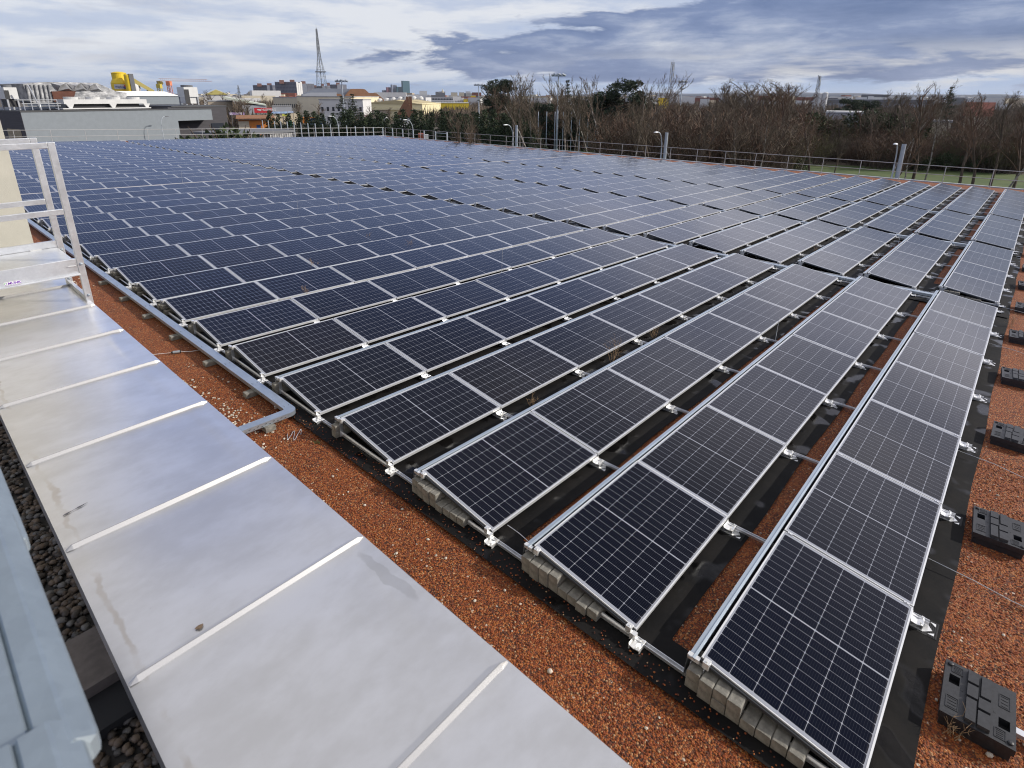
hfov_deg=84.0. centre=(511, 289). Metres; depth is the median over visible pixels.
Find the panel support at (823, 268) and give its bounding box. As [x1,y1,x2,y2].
[801,261,846,276]
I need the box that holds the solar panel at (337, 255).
[297,244,378,267]
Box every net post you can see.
[546,112,546,143]
[554,112,555,149]
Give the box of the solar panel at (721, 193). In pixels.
[705,189,737,197]
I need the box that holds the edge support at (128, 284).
[113,268,130,286]
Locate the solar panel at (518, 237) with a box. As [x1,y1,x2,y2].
[489,227,549,246]
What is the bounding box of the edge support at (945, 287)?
[938,286,999,305]
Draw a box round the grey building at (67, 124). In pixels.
[0,104,229,141]
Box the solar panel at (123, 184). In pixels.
[100,180,151,188]
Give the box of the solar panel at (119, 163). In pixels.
[92,162,127,165]
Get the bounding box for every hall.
[27,91,182,107]
[202,89,229,104]
[223,96,266,114]
[301,88,383,100]
[371,96,440,119]
[827,95,933,107]
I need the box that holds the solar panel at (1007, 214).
[991,209,1023,219]
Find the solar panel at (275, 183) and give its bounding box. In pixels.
[255,180,297,186]
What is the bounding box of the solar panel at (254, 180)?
[242,177,280,182]
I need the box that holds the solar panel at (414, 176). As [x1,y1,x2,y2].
[405,173,437,178]
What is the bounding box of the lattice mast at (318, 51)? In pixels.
[315,29,327,87]
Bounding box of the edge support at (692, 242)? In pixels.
[689,241,725,253]
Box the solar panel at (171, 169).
[153,167,190,171]
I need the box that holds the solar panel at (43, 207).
[24,201,89,211]
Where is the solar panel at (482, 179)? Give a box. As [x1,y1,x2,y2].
[467,176,497,181]
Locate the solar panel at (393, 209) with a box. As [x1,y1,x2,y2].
[370,204,420,214]
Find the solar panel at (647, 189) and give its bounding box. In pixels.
[631,185,662,192]
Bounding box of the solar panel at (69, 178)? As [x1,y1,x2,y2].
[36,176,84,181]
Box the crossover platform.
[0,138,93,302]
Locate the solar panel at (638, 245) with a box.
[607,235,666,255]
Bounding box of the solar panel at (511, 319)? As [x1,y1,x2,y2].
[465,295,566,340]
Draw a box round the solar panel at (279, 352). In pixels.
[233,318,366,376]
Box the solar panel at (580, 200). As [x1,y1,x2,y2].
[562,195,600,204]
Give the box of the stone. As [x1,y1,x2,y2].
[985,752,993,757]
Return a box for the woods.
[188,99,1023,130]
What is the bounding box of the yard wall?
[272,113,298,124]
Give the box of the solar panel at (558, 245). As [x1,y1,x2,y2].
[528,235,590,255]
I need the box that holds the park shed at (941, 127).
[932,120,952,140]
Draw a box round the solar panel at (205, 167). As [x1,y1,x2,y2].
[188,165,222,169]
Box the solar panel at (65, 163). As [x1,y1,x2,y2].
[47,162,85,164]
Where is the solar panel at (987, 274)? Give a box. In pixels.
[953,260,1006,285]
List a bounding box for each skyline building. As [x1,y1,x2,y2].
[419,91,426,94]
[699,99,709,107]
[995,103,1011,108]
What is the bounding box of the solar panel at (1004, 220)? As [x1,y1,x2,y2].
[987,214,1021,226]
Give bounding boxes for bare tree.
[200,90,210,104]
[228,95,247,115]
[240,98,255,114]
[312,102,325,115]
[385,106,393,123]
[443,109,475,143]
[446,110,484,143]
[461,115,478,143]
[480,80,526,146]
[487,87,507,121]
[501,73,533,145]
[508,70,532,146]
[510,78,541,139]
[522,101,543,147]
[523,98,540,124]
[541,94,561,148]
[543,74,576,150]
[545,87,567,150]
[551,81,591,151]
[556,81,581,150]
[559,94,583,134]
[564,79,591,150]
[579,74,605,151]
[611,104,637,133]
[625,78,656,155]
[626,100,649,156]
[633,105,672,158]
[634,86,660,149]
[644,73,691,125]
[652,89,676,122]
[665,101,688,119]
[667,92,684,121]
[667,99,690,116]
[687,103,697,125]
[693,101,710,125]
[697,94,742,161]
[701,85,740,116]
[701,99,719,119]
[702,90,732,158]
[706,86,774,125]
[709,81,740,115]
[712,86,758,126]
[714,84,748,116]
[728,101,751,164]
[729,78,763,116]
[730,88,786,124]
[734,86,770,122]
[748,78,794,130]
[750,81,795,127]
[754,83,792,132]
[755,99,784,166]
[762,86,804,124]
[767,86,797,122]
[769,79,805,125]
[783,84,815,129]
[787,90,828,170]
[794,98,820,126]
[797,130,817,169]
[814,97,837,131]
[819,115,833,139]
[824,115,845,153]
[830,113,846,143]
[834,136,851,172]
[844,105,866,153]
[855,115,869,138]
[865,107,887,159]
[868,106,890,142]
[876,90,898,117]
[879,92,917,135]
[883,81,942,179]
[885,92,915,141]
[890,101,953,177]
[895,129,936,174]
[899,93,953,135]
[900,103,916,119]
[904,86,941,178]
[913,94,944,119]
[924,81,960,180]
[939,111,959,138]
[941,94,1023,184]
[942,90,962,112]
[945,103,973,135]
[951,102,978,130]
[953,98,980,131]
[957,92,996,182]
[975,109,998,134]
[976,109,1000,131]
[981,90,1023,185]
[983,100,1021,133]
[984,109,1023,187]
[1008,168,1023,187]
[1009,99,1023,168]
[1009,107,1020,128]
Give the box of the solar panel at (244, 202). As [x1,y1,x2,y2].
[219,198,271,207]
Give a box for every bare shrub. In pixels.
[536,124,558,147]
[537,113,574,149]
[570,116,601,151]
[578,104,688,155]
[578,117,655,153]
[583,111,651,152]
[588,101,692,157]
[601,112,709,159]
[602,119,703,158]
[609,107,665,139]
[617,121,701,160]
[641,105,736,159]
[643,103,743,163]
[654,109,713,138]
[672,126,768,165]
[677,104,774,162]
[691,130,766,166]
[692,107,809,168]
[692,110,803,167]
[720,105,813,166]
[725,118,813,168]
[726,115,818,168]
[751,126,816,169]
[752,116,820,168]
[759,115,829,169]
[803,135,840,164]
[813,126,862,160]
[823,135,867,162]
[836,122,892,157]
[842,146,869,164]
[848,125,910,159]
[848,133,888,165]
[852,128,912,168]
[857,125,920,162]
[882,129,942,169]
[890,127,959,150]
[896,138,945,169]
[903,127,959,167]
[927,139,965,170]
[929,120,994,146]
[930,126,1011,154]
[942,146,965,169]
[950,118,1023,171]
[950,139,994,171]
[954,125,1017,143]
[960,131,1023,172]
[974,129,1023,173]
[975,138,1023,173]
[976,142,1023,173]
[978,124,1023,169]
[996,147,1023,173]
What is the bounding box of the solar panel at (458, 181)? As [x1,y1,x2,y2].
[442,179,475,184]
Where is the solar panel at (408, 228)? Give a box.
[379,220,440,236]
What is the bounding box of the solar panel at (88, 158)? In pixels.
[72,157,104,159]
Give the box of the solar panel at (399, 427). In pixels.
[341,372,500,464]
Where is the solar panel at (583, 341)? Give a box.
[529,314,636,367]
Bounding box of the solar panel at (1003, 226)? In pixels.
[984,220,1019,233]
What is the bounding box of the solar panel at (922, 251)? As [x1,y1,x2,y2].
[895,241,944,260]
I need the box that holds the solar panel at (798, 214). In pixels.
[779,208,817,220]
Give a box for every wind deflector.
[275,244,681,379]
[334,253,734,420]
[414,264,793,476]
[523,276,860,553]
[682,290,938,675]
[688,214,772,245]
[739,220,814,254]
[775,197,824,215]
[797,226,861,263]
[818,201,860,220]
[829,178,881,197]
[862,233,913,276]
[863,205,900,226]
[864,181,908,201]
[903,183,939,203]
[914,209,943,233]
[938,241,971,289]
[944,186,971,208]
[970,214,988,240]
[988,189,1005,213]
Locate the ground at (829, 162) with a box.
[0,100,1023,174]
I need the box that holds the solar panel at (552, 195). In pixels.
[534,192,571,199]
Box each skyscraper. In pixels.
[391,85,396,91]
[396,87,401,91]
[401,81,409,92]
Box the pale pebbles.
[73,278,1023,763]
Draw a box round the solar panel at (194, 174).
[174,172,212,176]
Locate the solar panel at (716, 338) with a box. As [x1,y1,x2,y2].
[664,313,760,363]
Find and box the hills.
[241,92,1023,97]
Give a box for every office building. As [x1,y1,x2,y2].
[272,97,296,112]
[296,96,378,117]
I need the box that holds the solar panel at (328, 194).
[306,190,350,198]
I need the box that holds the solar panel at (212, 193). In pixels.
[188,189,237,197]
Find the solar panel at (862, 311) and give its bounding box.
[821,292,896,332]
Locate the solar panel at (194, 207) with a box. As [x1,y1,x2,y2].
[167,202,226,213]
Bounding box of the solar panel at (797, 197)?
[781,193,814,201]
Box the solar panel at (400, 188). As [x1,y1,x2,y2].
[385,184,423,191]
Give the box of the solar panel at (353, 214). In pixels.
[326,208,381,220]
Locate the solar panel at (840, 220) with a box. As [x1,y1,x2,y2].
[820,213,859,226]
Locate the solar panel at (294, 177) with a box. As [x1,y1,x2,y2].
[277,175,313,179]
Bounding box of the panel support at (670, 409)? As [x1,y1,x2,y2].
[610,369,680,414]
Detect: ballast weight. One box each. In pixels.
[937,658,1023,761]
[971,506,1023,559]
[990,421,1023,453]
[1001,367,1023,388]
[1009,329,1023,344]
[1014,302,1023,313]
[1018,281,1023,289]
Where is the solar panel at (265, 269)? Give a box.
[226,255,317,282]
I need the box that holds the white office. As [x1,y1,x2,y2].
[431,97,452,101]
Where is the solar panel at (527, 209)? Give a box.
[505,203,550,214]
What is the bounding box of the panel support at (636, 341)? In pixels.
[629,335,643,345]
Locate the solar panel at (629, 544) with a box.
[534,460,727,630]
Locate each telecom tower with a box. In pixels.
[666,62,674,103]
[812,75,820,108]
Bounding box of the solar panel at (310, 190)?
[289,187,331,193]
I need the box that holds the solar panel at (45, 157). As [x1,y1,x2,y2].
[31,156,66,158]
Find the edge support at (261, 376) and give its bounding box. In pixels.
[228,345,264,379]
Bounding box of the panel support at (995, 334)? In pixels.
[931,309,1002,337]
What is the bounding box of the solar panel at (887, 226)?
[867,219,907,233]
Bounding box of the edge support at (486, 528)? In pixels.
[414,469,492,539]
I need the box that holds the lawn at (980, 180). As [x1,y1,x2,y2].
[798,164,1023,188]
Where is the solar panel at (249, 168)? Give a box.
[232,166,265,169]
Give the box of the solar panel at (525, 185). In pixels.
[508,182,541,188]
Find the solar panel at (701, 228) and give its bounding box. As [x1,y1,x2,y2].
[673,220,722,235]
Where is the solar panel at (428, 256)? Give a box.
[391,244,468,268]
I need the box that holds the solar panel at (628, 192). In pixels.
[611,188,646,196]
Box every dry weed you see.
[606,339,625,361]
[942,701,973,740]
[1006,312,1018,327]
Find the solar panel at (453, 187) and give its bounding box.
[436,184,470,190]
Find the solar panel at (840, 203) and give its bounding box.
[818,197,849,206]
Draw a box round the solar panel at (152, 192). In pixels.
[127,189,178,196]
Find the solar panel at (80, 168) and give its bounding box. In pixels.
[61,166,101,169]
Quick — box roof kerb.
[120,135,1023,189]
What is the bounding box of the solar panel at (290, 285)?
[255,267,353,300]
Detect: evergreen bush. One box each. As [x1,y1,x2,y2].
[175,122,262,138]
[339,117,391,135]
[791,151,811,170]
[795,111,844,137]
[841,106,889,142]
[851,108,931,146]
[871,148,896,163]
[911,153,934,170]
[932,151,963,170]
[957,156,989,171]
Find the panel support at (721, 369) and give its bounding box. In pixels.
[666,337,731,373]
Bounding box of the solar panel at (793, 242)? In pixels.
[767,233,817,251]
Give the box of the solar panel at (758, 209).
[740,204,777,214]
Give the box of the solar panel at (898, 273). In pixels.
[868,260,926,287]
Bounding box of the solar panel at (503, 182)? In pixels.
[487,179,519,185]
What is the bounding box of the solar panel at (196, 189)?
[175,186,222,192]
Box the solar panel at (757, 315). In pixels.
[708,293,792,334]
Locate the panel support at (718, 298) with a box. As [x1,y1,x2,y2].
[713,295,724,300]
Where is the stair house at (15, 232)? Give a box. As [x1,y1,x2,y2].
[0,121,33,247]
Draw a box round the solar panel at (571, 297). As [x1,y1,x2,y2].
[528,278,615,315]
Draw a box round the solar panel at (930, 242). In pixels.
[907,234,951,250]
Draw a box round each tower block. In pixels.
[253,83,275,90]
[275,80,302,94]
[301,81,314,92]
[314,84,329,87]
[327,83,346,88]
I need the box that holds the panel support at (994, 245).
[974,240,1016,251]
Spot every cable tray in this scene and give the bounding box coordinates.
[27,219,295,433]
[348,184,937,297]
[568,189,970,246]
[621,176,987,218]
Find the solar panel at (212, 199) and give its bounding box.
[203,194,253,202]
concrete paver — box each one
[134,286,141,291]
[137,291,146,296]
[160,304,168,309]
[163,309,173,314]
[188,324,198,329]
[188,328,202,333]
[225,349,237,356]
[226,354,241,360]
[271,381,285,389]
[272,386,289,394]
[331,422,347,431]
[332,428,350,437]
[412,476,420,486]
[412,485,417,494]
[417,479,430,491]
[417,490,422,498]
[422,484,435,497]
[423,495,429,504]
[429,488,444,501]
[430,496,445,507]
[435,497,451,513]
[443,502,457,517]
[450,507,463,522]
[457,512,472,526]
[521,550,534,566]
[522,563,529,573]
[529,555,545,574]
[529,570,538,581]
[538,561,553,579]
[539,576,548,586]
[548,568,565,585]
[548,578,566,593]
[557,579,575,599]
[567,586,584,606]
[575,594,593,615]
[587,601,605,621]
[684,677,697,692]
[686,651,703,683]
[697,688,711,704]
[698,670,718,696]
[710,697,725,714]
[712,678,732,705]
[724,701,748,724]
[726,689,747,716]
[739,702,762,735]
[754,713,777,746]
[770,725,792,756]
[786,738,809,767]
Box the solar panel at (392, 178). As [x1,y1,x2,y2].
[378,175,411,180]
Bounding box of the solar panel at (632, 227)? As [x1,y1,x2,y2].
[606,219,657,235]
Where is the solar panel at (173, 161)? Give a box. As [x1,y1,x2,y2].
[160,159,192,162]
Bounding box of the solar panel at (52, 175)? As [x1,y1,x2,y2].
[29,173,76,178]
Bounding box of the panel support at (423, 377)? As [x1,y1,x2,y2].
[386,343,430,379]
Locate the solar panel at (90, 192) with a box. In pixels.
[67,188,118,196]
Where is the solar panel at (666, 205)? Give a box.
[646,200,685,210]
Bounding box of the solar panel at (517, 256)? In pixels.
[484,244,553,267]
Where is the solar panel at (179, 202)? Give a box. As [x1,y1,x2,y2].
[152,197,209,207]
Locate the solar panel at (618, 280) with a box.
[579,265,655,296]
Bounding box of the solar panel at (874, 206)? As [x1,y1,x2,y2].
[854,201,887,210]
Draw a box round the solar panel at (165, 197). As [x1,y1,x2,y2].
[139,193,193,201]
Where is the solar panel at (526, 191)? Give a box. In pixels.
[509,188,545,195]
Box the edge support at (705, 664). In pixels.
[687,651,827,767]
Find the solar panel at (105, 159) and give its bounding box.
[78,158,112,161]
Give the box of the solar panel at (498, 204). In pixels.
[478,199,521,209]
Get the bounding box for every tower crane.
[156,78,206,92]
[156,81,162,90]
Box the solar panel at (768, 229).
[739,220,784,235]
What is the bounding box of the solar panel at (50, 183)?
[48,179,93,185]
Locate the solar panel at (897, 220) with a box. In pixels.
[878,214,915,226]
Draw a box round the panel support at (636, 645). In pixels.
[533,547,645,653]
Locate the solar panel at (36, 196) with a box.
[21,192,68,199]
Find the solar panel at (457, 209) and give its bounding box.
[433,204,483,215]
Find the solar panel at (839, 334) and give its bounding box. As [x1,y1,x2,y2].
[793,311,878,359]
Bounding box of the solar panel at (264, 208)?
[236,202,293,213]
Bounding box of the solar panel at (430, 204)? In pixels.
[407,199,454,209]
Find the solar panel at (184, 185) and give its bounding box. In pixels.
[162,182,208,188]
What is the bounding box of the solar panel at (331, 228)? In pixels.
[302,220,366,235]
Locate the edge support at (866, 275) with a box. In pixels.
[863,272,916,289]
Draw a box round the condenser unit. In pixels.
[56,97,150,108]
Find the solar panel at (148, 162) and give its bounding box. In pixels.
[127,161,161,163]
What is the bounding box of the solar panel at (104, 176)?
[82,174,127,178]
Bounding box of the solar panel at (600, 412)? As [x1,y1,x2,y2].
[531,368,669,454]
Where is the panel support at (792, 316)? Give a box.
[745,293,799,318]
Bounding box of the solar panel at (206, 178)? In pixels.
[185,175,228,182]
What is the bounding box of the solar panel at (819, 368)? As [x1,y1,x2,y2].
[756,334,856,395]
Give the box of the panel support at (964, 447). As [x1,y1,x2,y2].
[874,400,977,453]
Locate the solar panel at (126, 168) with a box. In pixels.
[107,167,145,170]
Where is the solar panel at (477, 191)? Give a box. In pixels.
[457,187,495,195]
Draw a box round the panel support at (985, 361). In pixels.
[916,332,994,365]
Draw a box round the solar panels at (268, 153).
[8,135,1023,209]
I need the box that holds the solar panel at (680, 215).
[658,209,702,221]
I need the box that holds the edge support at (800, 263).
[797,261,843,276]
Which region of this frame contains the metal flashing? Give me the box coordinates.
[65,626,119,699]
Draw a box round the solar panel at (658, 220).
[634,214,681,228]
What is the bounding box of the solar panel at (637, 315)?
[591,294,682,337]
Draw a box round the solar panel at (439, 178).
[424,176,454,181]
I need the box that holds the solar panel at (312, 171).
[296,169,331,174]
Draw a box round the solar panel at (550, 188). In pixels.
[534,185,567,192]
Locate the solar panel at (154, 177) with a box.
[135,174,176,179]
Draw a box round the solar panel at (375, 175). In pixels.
[362,173,394,177]
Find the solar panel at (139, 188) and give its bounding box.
[116,185,165,191]
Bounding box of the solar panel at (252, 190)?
[232,186,276,193]
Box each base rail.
[148,299,828,767]
[275,301,929,624]
[442,319,955,516]
[460,283,971,447]
[507,269,983,398]
[548,238,998,334]
[549,221,1005,306]
[600,268,991,362]
[655,229,1009,290]
[665,247,1003,312]
[700,217,1015,264]
[719,212,1017,254]
[721,229,1012,276]
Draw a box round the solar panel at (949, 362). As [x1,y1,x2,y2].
[895,332,983,390]
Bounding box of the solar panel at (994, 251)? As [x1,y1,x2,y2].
[967,241,1013,260]
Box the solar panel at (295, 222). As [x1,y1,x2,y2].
[278,214,339,227]
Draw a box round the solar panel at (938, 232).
[917,225,958,240]
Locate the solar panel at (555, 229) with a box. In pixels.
[526,221,582,237]
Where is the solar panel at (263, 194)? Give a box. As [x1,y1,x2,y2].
[247,189,294,197]
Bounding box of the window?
[211,123,223,130]
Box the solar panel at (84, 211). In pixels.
[37,207,101,221]
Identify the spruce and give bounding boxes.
[336,96,345,135]
[343,94,362,123]
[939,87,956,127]
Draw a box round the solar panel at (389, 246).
[359,235,430,255]
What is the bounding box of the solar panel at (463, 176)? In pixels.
[449,174,477,178]
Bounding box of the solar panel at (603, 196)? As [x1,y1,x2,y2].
[585,192,622,200]
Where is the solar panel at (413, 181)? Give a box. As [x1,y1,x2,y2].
[396,178,430,183]
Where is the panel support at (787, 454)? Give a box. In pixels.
[709,405,801,461]
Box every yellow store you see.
[436,102,468,109]
[658,97,668,105]
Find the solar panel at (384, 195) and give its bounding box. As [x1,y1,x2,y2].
[363,191,405,199]
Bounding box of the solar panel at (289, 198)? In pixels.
[264,193,314,202]
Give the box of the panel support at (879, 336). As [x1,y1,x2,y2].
[824,311,887,340]
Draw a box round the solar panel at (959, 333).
[914,309,991,355]
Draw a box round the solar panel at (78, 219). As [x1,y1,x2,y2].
[42,213,115,229]
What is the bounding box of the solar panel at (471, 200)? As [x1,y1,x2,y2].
[452,195,493,204]
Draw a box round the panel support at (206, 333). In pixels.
[195,322,223,352]
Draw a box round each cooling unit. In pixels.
[0,85,20,109]
[177,85,198,104]
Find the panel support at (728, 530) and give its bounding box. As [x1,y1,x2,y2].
[719,512,744,541]
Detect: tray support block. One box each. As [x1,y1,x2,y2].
[98,280,108,284]
[119,296,130,301]
[142,313,154,319]
[169,333,181,340]
[202,359,216,366]
[242,389,258,398]
[262,423,275,432]
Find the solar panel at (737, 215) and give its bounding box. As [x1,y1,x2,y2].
[718,209,758,221]
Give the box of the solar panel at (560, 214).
[536,208,584,220]
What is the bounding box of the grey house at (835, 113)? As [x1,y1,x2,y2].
[822,110,862,136]
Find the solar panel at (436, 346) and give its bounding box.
[385,316,505,371]
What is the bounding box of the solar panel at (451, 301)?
[414,280,508,317]
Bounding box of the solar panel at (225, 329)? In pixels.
[196,299,318,346]
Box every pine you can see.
[477,79,517,125]
[533,102,556,145]
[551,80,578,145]
[562,97,592,151]
[584,91,625,138]
[592,77,658,132]
[833,97,867,110]
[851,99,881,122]
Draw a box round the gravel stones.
[185,370,1023,767]
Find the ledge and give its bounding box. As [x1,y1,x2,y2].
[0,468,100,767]
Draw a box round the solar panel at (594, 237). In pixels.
[564,228,622,245]
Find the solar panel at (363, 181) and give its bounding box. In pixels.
[349,177,384,184]
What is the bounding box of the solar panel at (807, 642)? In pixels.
[701,531,912,767]
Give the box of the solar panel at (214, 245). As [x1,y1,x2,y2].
[177,235,258,255]
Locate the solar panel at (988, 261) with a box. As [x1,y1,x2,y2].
[961,250,1010,272]
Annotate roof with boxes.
[0,425,160,767]
[29,136,1023,767]
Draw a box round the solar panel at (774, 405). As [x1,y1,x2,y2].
[707,364,826,446]
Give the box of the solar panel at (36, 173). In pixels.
[23,170,68,174]
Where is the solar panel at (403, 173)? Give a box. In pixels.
[390,171,419,175]
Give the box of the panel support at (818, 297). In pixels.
[773,277,825,299]
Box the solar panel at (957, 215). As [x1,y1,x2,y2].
[939,210,973,220]
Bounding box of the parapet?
[0,278,631,767]
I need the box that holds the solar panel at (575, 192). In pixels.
[558,188,593,196]
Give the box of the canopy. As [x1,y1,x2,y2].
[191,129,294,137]
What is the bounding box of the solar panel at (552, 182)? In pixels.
[537,179,566,185]
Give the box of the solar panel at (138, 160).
[119,159,152,161]
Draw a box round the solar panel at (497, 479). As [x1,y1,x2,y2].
[422,411,596,532]
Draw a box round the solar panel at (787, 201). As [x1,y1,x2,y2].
[769,197,803,206]
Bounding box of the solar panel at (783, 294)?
[744,277,816,312]
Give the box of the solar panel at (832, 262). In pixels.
[802,250,859,273]
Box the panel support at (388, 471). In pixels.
[343,420,397,476]
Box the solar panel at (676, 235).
[648,226,700,243]
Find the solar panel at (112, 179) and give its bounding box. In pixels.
[91,177,136,182]
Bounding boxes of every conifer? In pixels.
[264,110,275,136]
[272,114,283,127]
[280,113,295,134]
[290,112,305,136]
[297,110,319,136]
[306,111,321,136]
[315,113,335,136]
[325,115,339,135]
[327,112,340,135]
[335,112,351,135]
[341,108,358,135]
[352,112,369,135]
[358,112,377,135]
[369,110,388,135]
[379,113,393,135]
[389,112,397,127]
[390,109,411,136]
[391,115,401,135]
[405,109,421,137]
[412,110,428,137]
[422,112,438,139]
[422,115,436,132]
[434,108,452,139]
[436,111,454,140]
[445,112,463,140]
[454,114,473,141]
[463,111,480,138]
[466,112,486,142]
[475,109,489,143]
[481,109,500,143]
[490,113,511,144]
[499,108,526,145]
[505,109,537,147]
[520,108,547,148]
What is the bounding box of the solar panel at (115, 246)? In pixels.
[81,235,166,257]
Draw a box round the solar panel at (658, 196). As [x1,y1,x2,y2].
[640,192,675,200]
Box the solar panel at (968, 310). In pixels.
[929,291,997,328]
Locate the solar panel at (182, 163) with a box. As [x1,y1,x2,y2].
[169,161,202,164]
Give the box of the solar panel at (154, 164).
[135,163,170,166]
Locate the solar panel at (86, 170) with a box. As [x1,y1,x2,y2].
[67,168,108,172]
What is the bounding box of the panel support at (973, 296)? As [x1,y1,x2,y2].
[943,286,1003,306]
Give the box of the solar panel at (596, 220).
[570,213,619,227]
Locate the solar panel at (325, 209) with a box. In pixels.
[304,203,357,214]
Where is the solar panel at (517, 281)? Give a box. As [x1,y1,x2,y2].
[475,266,559,297]
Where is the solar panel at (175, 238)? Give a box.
[157,227,232,244]
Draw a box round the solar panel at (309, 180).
[292,177,329,183]
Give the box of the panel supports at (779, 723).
[9,137,839,767]
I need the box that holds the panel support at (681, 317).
[639,294,689,320]
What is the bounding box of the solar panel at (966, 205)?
[952,201,981,210]
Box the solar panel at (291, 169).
[283,166,313,172]
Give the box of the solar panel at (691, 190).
[675,186,706,193]
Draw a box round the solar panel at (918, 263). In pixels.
[883,250,936,273]
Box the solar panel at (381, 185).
[367,180,402,188]
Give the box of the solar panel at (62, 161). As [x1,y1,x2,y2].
[42,160,79,162]
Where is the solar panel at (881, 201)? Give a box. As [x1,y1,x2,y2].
[866,196,896,205]
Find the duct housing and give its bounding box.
[0,82,126,102]
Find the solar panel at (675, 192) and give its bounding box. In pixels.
[657,189,690,196]
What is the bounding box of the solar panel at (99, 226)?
[59,219,130,237]
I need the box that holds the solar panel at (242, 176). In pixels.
[222,173,263,179]
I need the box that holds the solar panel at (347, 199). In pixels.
[325,194,372,203]
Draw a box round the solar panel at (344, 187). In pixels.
[326,184,364,190]
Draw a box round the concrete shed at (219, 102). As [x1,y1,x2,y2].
[207,100,232,115]
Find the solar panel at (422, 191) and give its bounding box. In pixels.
[406,187,446,195]
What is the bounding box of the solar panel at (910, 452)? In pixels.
[835,399,960,503]
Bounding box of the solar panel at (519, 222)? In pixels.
[492,215,545,229]
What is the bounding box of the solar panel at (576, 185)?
[560,182,591,188]
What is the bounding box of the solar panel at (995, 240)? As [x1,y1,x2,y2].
[974,232,1015,248]
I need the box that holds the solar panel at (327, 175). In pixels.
[317,172,350,178]
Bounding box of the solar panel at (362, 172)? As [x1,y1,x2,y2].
[346,170,376,174]
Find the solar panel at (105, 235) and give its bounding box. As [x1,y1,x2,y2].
[67,227,147,243]
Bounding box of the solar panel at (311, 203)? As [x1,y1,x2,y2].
[283,198,334,208]
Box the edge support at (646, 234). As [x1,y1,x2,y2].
[643,233,675,244]
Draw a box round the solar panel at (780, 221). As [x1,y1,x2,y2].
[757,214,800,228]
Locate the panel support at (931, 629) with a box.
[785,531,938,639]
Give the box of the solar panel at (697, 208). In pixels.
[679,204,720,216]
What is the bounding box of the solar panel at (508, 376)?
[449,339,578,408]
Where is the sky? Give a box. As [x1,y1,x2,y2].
[0,0,1023,95]
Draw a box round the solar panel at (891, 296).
[844,277,911,309]
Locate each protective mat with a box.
[25,211,831,767]
[144,145,1011,317]
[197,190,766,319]
[230,179,842,345]
[275,181,870,375]
[327,155,1022,256]
[330,184,899,415]
[404,187,931,468]
[429,154,1023,224]
[503,190,963,539]
[645,192,997,638]
[702,193,1023,767]
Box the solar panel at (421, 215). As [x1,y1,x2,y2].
[395,209,448,221]
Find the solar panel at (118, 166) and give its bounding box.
[99,164,137,168]
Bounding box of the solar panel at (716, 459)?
[638,405,786,517]
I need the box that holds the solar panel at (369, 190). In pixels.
[343,187,385,194]
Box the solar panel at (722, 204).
[704,200,740,209]
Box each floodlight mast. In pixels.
[335,79,347,111]
[474,84,481,117]
[551,73,565,149]
[677,80,685,106]
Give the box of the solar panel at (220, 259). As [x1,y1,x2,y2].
[200,244,284,267]
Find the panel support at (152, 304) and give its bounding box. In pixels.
[138,283,156,306]
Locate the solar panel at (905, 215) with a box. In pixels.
[886,209,922,220]
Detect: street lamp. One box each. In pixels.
[654,131,661,157]
[891,143,897,177]
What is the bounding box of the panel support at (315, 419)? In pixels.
[282,379,323,423]
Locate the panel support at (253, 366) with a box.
[234,347,266,383]
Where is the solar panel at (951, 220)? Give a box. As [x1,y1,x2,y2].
[933,214,969,226]
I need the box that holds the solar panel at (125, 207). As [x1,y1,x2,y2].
[96,201,159,212]
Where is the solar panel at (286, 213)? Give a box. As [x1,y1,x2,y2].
[256,208,315,219]
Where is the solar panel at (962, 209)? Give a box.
[947,204,977,214]
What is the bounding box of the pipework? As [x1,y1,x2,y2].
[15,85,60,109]
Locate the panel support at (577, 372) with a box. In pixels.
[531,340,584,377]
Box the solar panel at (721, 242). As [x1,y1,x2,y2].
[693,233,747,252]
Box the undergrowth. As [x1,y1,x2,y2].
[478,121,1017,146]
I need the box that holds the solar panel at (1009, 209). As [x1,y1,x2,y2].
[994,205,1023,214]
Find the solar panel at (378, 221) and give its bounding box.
[352,214,409,227]
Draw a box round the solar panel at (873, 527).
[784,452,941,606]
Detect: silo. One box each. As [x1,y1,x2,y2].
[110,72,125,90]
[123,74,135,90]
[817,93,822,106]
[821,92,827,109]
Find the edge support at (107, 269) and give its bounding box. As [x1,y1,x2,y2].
[94,255,109,271]
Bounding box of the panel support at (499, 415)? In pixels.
[450,373,508,420]
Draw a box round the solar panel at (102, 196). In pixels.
[74,192,131,200]
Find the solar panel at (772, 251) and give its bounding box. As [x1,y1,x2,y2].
[743,241,800,262]
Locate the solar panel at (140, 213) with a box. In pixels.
[108,207,174,219]
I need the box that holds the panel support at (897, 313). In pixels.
[846,292,906,317]
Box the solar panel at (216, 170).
[199,168,234,171]
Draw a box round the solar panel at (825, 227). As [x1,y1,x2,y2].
[803,220,845,235]
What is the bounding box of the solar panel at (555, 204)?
[535,199,576,209]
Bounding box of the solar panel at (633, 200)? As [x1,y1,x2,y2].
[614,196,652,205]
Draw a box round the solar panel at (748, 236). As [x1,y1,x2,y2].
[719,226,767,243]
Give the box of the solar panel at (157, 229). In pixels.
[139,220,211,235]
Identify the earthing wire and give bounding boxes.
[928,558,1023,606]
[958,450,1023,477]
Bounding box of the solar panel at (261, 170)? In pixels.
[243,168,277,172]
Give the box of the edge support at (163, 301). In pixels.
[160,299,184,323]
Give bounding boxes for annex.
[272,106,291,112]
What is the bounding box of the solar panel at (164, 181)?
[145,177,192,185]
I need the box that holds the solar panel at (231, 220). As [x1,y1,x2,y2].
[201,213,266,227]
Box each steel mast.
[515,125,517,145]
[663,132,667,158]
[895,144,906,177]
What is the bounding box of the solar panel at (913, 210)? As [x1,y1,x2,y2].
[895,205,928,215]

